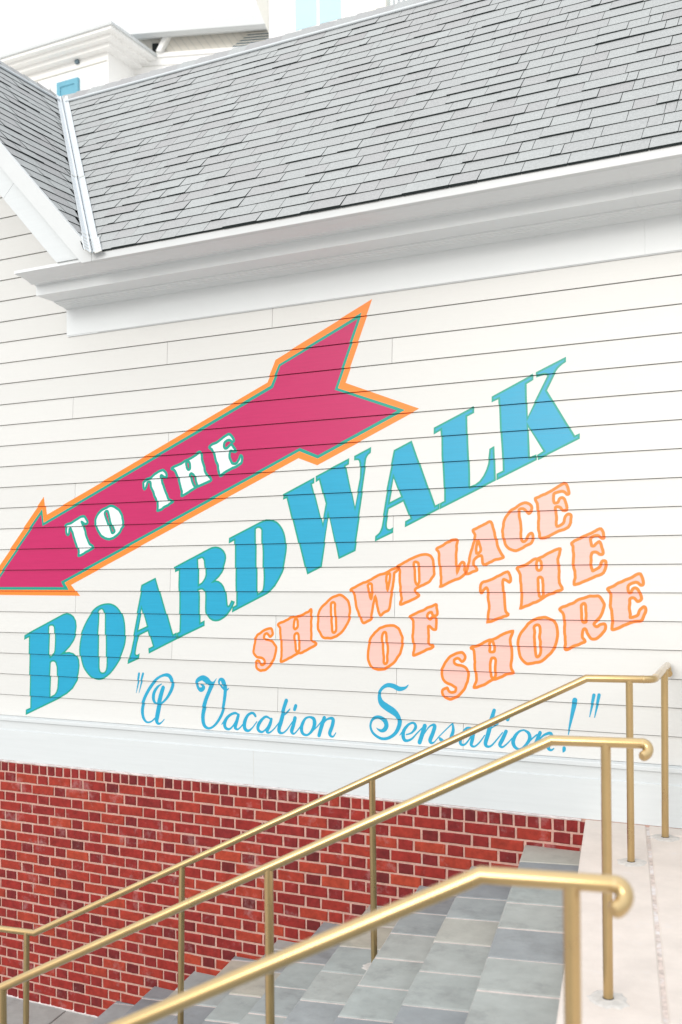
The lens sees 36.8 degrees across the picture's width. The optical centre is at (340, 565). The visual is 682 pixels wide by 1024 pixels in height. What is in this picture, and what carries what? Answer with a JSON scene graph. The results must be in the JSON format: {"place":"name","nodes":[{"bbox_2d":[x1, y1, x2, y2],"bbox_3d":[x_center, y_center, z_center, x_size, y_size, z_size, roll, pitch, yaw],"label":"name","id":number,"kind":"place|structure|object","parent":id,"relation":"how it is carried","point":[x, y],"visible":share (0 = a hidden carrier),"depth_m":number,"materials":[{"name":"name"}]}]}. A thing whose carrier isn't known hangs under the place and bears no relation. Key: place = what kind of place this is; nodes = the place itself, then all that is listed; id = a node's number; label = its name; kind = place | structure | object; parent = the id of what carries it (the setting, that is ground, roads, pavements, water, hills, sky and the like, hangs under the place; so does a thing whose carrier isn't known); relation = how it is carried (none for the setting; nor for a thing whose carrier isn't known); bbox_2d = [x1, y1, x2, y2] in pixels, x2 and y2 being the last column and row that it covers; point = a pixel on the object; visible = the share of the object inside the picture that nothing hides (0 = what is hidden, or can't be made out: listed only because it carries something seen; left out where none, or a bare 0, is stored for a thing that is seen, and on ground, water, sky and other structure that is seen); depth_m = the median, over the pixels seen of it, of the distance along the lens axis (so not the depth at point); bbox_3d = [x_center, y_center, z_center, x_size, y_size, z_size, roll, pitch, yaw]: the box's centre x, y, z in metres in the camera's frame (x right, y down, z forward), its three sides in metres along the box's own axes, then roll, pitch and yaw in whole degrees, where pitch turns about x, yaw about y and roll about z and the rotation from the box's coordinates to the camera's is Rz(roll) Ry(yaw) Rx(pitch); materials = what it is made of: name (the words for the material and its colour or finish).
{"place":"outdoors","nodes":[
{"label":"outdoors","id":0,"kind":"place"},
{"bbox_2d":[0,0,255,54],"label":"sky","id":1,"kind":"structure","parent":0,"point":[23,23],"materials":[{"name":"white"}]},
{"bbox_2d":[256,0,405,37],"bbox_3d":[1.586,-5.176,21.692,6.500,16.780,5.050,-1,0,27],"label":"white tower","id":2,"kind":"structure","parent":0,"point":[281,17],"depth_m":19.98,"materials":[{"name":"paint"}]},
{"bbox_2d":[292,0,345,31],"bbox_3d":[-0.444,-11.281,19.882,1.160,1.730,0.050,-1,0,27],"label":"window","id":3,"kind":"structure","parent":2,"relation":"in","point":[305,13],"depth_m":19.89,"materials":[{"name":"glass"}]},
{"bbox_2d":[91,845,580,1023],"bbox_3d":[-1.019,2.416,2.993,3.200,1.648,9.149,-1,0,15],"label":"stone stairs","id":4,"kind":"structure","parent":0,"point":[486,954],"depth_m":4.75,"materials":[{"name":"grey stone"}]},
{"bbox_2d":[0,735,653,1023],"bbox_3d":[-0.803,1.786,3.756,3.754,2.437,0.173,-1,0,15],"label":"handrail","id":5,"kind":"object","parent":4,"relation":"on","point":[606,997],"visible":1,"depth_m":3.46,"materials":[{"name":"gold metal"}]},
{"bbox_2d":[0,662,679,1023],"bbox_3d":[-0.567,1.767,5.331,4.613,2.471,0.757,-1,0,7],"label":"handrail","id":6,"kind":"object","parent":4,"relation":"on","point":[663,672],"visible":0.88,"depth_m":5.19,"materials":[{"name":"gold metal"}]},
{"bbox_2d":[108,866,633,1023],"bbox_3d":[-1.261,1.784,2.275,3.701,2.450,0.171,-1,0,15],"label":"handrail","id":7,"kind":"object","parent":4,"relation":"on","point":[572,885],"visible":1,"depth_m":1.86,"materials":[{"name":"gold metal"}]},
{"bbox_2d":[0,0,681,1017],"bbox_3d":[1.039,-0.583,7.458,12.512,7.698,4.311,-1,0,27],"label":"boardwalk hall","id":8,"kind":"structure","parent":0,"point":[340,402],"depth_m":6.37,"materials":[{"name":"beige wood"}]},
{"label":"ground","id":9,"kind":"structure","parent":0,"visible":0},
{"bbox_2d":[7,996,95,1023],"bbox_3d":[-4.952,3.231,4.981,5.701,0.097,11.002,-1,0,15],"label":"landing","id":10,"kind":"object","parent":9,"relation":"on","point":[41,1014],"visible":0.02,"depth_m":7.18,"materials":[{"name":"beige concrete"}]},
{"bbox_2d":[0,21,156,96],"bbox_3d":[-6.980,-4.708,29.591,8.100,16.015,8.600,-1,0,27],"label":"white house","id":11,"kind":"structure","parent":9,"relation":"on","point":[95,56],"depth_m":25.04,"materials":[{"name":"paint"}]},
{"bbox_2d":[119,2,268,75],"bbox_3d":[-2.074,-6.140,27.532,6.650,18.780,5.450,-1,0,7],"label":"cream house","id":12,"kind":"structure","parent":9,"relation":"on","point":[170,43],"depth_m":25.29,"materials":[{"name":"white paint"}]},
{"bbox_2d":[556,819,681,1023],"bbox_3d":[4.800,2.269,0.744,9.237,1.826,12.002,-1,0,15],"label":"landing","id":13,"kind":"object","parent":9,"relation":"on","point":[647,955],"visible":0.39,"depth_m":3.87,"materials":[{"name":"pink concrete"}]}
]}

